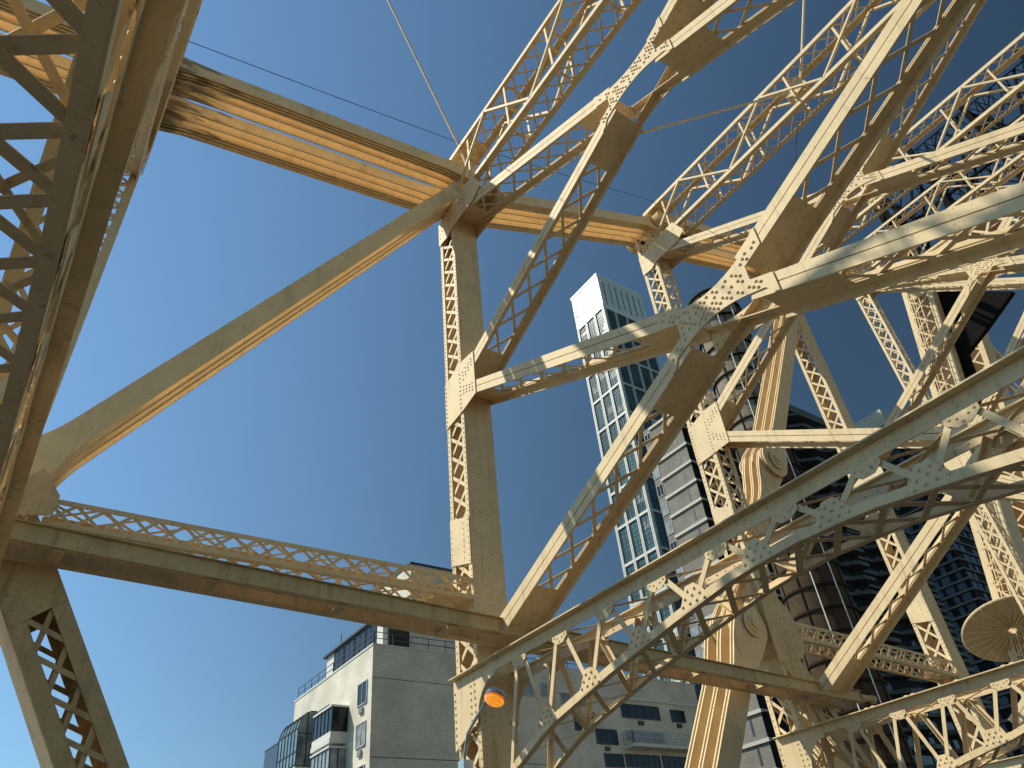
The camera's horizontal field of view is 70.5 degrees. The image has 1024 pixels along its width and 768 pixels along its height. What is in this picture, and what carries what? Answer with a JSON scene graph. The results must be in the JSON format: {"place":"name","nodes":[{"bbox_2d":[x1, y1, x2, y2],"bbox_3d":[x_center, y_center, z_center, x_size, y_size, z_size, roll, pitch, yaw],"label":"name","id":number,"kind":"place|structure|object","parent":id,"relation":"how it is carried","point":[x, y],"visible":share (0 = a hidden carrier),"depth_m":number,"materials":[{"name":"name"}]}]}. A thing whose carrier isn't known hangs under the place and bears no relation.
{"place":"outdoors","nodes":[
{"label":"outdoors","id":0,"kind":"place"},
{"bbox_2d":[263,742,277,767],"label":"dark building","id":1,"kind":"structure","parent":0,"point":[270,758],"depth_m":358.13,"materials":[{"name":"blue glass"}]},
{"bbox_2d":[276,561,697,767],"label":"apartment building","id":2,"kind":"structure","parent":0,"point":[379,697],"depth_m":61.76,"materials":[{"name":"beige concrete"}]},
{"bbox_2d":[310,745,346,767],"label":"bay window","id":3,"kind":"structure","parent":2,"relation":"in","point":[330,756],"depth_m":56.54,"materials":[{"name":"grey glass"}]},
{"bbox_2d":[310,704,348,753],"bbox_3d":[-14.846,28.127,58.921,1.500,2.850,3.800,20,-45,-29],"label":"bay window","id":4,"kind":"structure","parent":2,"relation":"in","point":[330,725],"depth_m":58.12,"materials":[{"name":"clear glass"}]},
{"bbox_2d":[333,646,343,671],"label":"window","id":5,"kind":"structure","parent":2,"relation":"in","point":[340,652],"depth_m":68.12,"materials":[{"name":"blue glass"}]},
{"bbox_2d":[343,638,354,664],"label":"window","id":6,"kind":"structure","parent":2,"relation":"in","point":[350,644],"depth_m":66.70,"materials":[{"name":"blue glass"}]},
{"bbox_2d":[354,629,365,655],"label":"window","id":7,"kind":"structure","parent":2,"relation":"in","point":[360,636],"depth_m":65.23,"materials":[{"name":"blue glass"}]},
{"bbox_2d":[355,720,365,749],"bbox_3d":[-11.625,26.961,55.609,0.140,1.750,1.700,20,-45,-29],"label":"window","id":8,"kind":"structure","parent":2,"relation":"in","point":[360,738],"depth_m":55.58,"materials":[{"name":"grey glass"}]},
{"bbox_2d":[357,679,367,707],"bbox_3d":[-11.887,24.570,57.485,0.140,1.750,1.700,20,-45,-29],"label":"window","id":9,"kind":"structure","parent":2,"relation":"in","point":[362,690],"depth_m":57.46,"materials":[{"name":"blue"}]},
{"bbox_2d":[365,625,376,646],"bbox_3d":[-12.372,22.573,63.407,0.140,3.050,2.100,20,-45,-29],"label":"window","id":10,"kind":"structure","parent":2,"relation":"in","point":[370,629],"depth_m":63.80,"materials":[{"name":"blue glass"}]},
{"bbox_2d":[388,628,408,646],"bbox_3d":[-9.768,21.988,62.537,2.000,2.650,0.140,20,-45,-29],"label":"window","id":11,"kind":"structure","parent":2,"relation":"in","point":[393,631],"depth_m":62.56,"materials":[{"name":"grey glass"}]},
{"bbox_2d":[523,682,534,695],"bbox_3d":[1.452,27.168,64.555,1.388,1.180,0.140,20,-45,-29],"label":"window","id":12,"kind":"structure","parent":2,"relation":"in","point":[528,691],"depth_m":64.47,"materials":[{"name":"grey glass"}]},
{"bbox_2d":[540,683,548,696],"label":"window","id":13,"kind":"structure","parent":2,"relation":"in","point":[544,692],"depth_m":65.44,"materials":[{"name":"blue"}]},
{"bbox_2d":[560,693,585,704],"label":"window","id":14,"kind":"structure","parent":2,"relation":"in","point":[564,697],"depth_m":66.26,"materials":[{"name":"blue"}]},
{"bbox_2d":[574,718,592,731],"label":"window","id":15,"kind":"structure","parent":2,"relation":"in","point":[578,727],"depth_m":65.36,"materials":[{"name":"blue"}]},
{"bbox_2d":[595,728,618,744],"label":"window","id":16,"kind":"structure","parent":2,"relation":"in","point":[603,736],"depth_m":66.49,"materials":[{"name":"blue"}]},
{"bbox_2d":[604,753,624,767],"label":"window","id":17,"kind":"structure","parent":2,"relation":"in","point":[611,759],"depth_m":65.52,"materials":[{"name":"blue"}]},
{"bbox_2d":[620,703,660,720],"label":"window","id":18,"kind":"structure","parent":2,"relation":"in","point":[627,710],"depth_m":70.34,"materials":[{"name":"blue"}]},
{"bbox_2d":[625,754,661,767],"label":"window","id":19,"kind":"structure","parent":2,"relation":"in","point":[632,760],"depth_m":67.24,"materials":[{"name":"blue"}]},
{"bbox_2d":[625,730,664,742],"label":"window","id":20,"kind":"structure","parent":2,"relation":"in","point":[637,733],"depth_m":69.04,"materials":[{"name":"grey glass"}]},
{"bbox_2d":[662,756,686,767],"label":"window","id":21,"kind":"structure","parent":2,"relation":"in","point":[668,761],"depth_m":69.30,"materials":[{"name":"blue"}]},
{"bbox_2d":[669,710,685,722],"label":"window","id":22,"kind":"structure","parent":2,"relation":"in","point":[678,716],"depth_m":72.77,"materials":[{"name":"blue"}]},
{"bbox_2d":[0,0,1023,767],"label":"steel bridge","id":23,"kind":"structure","parent":0,"point":[126,80],"depth_m":17.31,"materials":[{"name":"beige paint"}]},
{"bbox_2d":[189,41,654,201],"bbox_3d":[-2.004,-10.337,30.054,24.589,7.173,0.027,20,-45,-29],"label":"overhead cable","id":24,"kind":"object","parent":23,"relation":"attached to","point":[375,111],"visible":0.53,"depth_m":26.51,"materials":[{"name":"grey plastic"}]},
{"bbox_2d":[387,0,468,167],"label":"stay rod","id":25,"kind":"object","parent":23,"relation":"attached to","point":[437,102],"visible":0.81,"depth_m":30.52,"materials":[{"name":"beige paint"}]},
{"bbox_2d":[458,686,506,767],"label":"street lamp","id":26,"kind":"object","parent":23,"relation":"attached to","point":[494,696],"visible":1,"depth_m":14.87,"materials":[{"name":"metal"}]},
{"bbox_2d":[640,92,788,133],"bbox_3d":[7.824,-9.848,25.853,10.987,10.940,0.088,16,-43,-26],"label":"stay rod","id":27,"kind":"object","parent":23,"relation":"attached to","point":[692,118],"visible":1,"depth_m":23.85,"materials":[{"name":"beige paint"}]},
{"bbox_2d":[794,113,798,164],"bbox_3d":[12.140,-10.396,30.899,0.043,2.692,1.367,20,-45,-29],"label":"drop wire","id":28,"kind":"object","parent":23,"relation":"hanging from","point":[796,139],"visible":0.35,"depth_m":30.89,"materials":[{"name":"grey metal"}]},
{"bbox_2d":[785,78,812,104],"bbox_3d":[12.598,-12.833,31.791,0.600,0.937,1.050,20,-45,-29],"label":"strut bracket","id":29,"kind":"object","parent":23,"relation":"attached to","point":[804,90],"visible":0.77,"depth_m":31.54,"materials":[{"name":"metal"}]},
{"bbox_2d":[800,0,805,94],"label":"hanger rod","id":30,"kind":"object","parent":23,"relation":"attached to","point":[802,33],"visible":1,"depth_m":32.49,"materials":[{"name":"beige paint"}]},
{"bbox_2d":[906,292,1023,660],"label":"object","id":31,"kind":"object","parent":23,"relation":"attached to","point":[987,548],"visible":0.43,"depth_m":51.54,"materials":[{"name":"beige paint"}]},
{"bbox_2d":[961,595,1023,661],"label":"climb guard","id":32,"kind":"object","parent":23,"relation":"attached to","point":[985,632],"visible":0.92,"depth_m":47.58,"materials":[{"name":"beige paint"}]},
{"bbox_2d":[0,0,1023,767],"label":"sky","id":33,"kind":"structure","parent":0,"point":[329,433],"materials":[{"name":"blue"}]},
{"bbox_2d":[570,273,701,701],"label":"glass tower","id":34,"kind":"structure","parent":0,"point":[601,304],"depth_m":262.91,"materials":[{"name":"white cladding"},{"name":"dark blue glass"}]},
{"bbox_2d":[643,414,802,767],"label":"stone building","id":35,"kind":"structure","parent":0,"point":[683,499],"depth_m":108.05,"materials":[{"name":"grey stone"}]},
{"bbox_2d":[644,432,651,445],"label":"window","id":36,"kind":"structure","parent":35,"relation":"in","point":[647,436],"depth_m":120.67,"materials":[{"name":"grey glass"}]},
{"bbox_2d":[653,466,659,479],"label":"window","id":37,"kind":"structure","parent":35,"relation":"in","point":[656,473],"depth_m":116.43,"materials":[{"name":"grey glass"}]},
{"bbox_2d":[656,483,664,497],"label":"window","id":38,"kind":"structure","parent":35,"relation":"in","point":[660,490],"depth_m":114.44,"materials":[{"name":"grey glass"}]},
{"bbox_2d":[660,501,669,516],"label":"window","id":39,"kind":"structure","parent":35,"relation":"in","point":[664,507],"depth_m":112.45,"materials":[{"name":"grey glass"}]},
{"bbox_2d":[665,520,673,535],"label":"window","id":40,"kind":"structure","parent":35,"relation":"in","point":[669,526],"depth_m":110.41,"materials":[{"name":"grey glass"}]},
{"bbox_2d":[670,540,677,549],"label":"window","id":41,"kind":"structure","parent":35,"relation":"in","point":[673,544],"depth_m":108.72,"materials":[{"name":"grey glass"}]},
{"bbox_2d":[676,566,683,576],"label":"window","id":42,"kind":"structure","parent":35,"relation":"in","point":[680,570],"depth_m":106.17,"materials":[{"name":"grey glass"}]},
{"bbox_2d":[690,626,698,636],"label":"window","id":43,"kind":"structure","parent":35,"relation":"in","point":[694,631],"depth_m":100.66,"materials":[{"name":"grey glass"}]},
{"bbox_2d":[696,650,703,657],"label":"window","id":44,"kind":"structure","parent":35,"relation":"in","point":[700,654],"depth_m":98.72,"materials":[{"name":"grey glass"}]},
{"bbox_2d":[749,719,754,736],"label":"slit window","id":45,"kind":"structure","parent":35,"relation":"in","point":[750,721],"depth_m":89.05,"materials":[{"name":"grey glass"}]},
{"bbox_2d":[757,748,763,765],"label":"slit window","id":46,"kind":"structure","parent":35,"relation":"in","point":[758,751],"depth_m":87.03,"materials":[{"name":"grey glass"}]},
{"bbox_2d":[688,287,916,767],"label":"round tower","id":47,"kind":"structure","parent":0,"point":[819,597],"depth_m":78.85,"materials":[{"name":"glass"}]},
{"bbox_2d":[702,391,1014,767],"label":"dark apartment slab","id":48,"kind":"structure","parent":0,"point":[866,573],"depth_m":149.30,"materials":[{"name":"black glass"}]},
{"bbox_2d":[854,409,1023,755],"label":"dark corner block","id":49,"kind":"structure","parent":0,"point":[958,577],"depth_m":215.88,"materials":[{"name":"black glass"}]}
]}

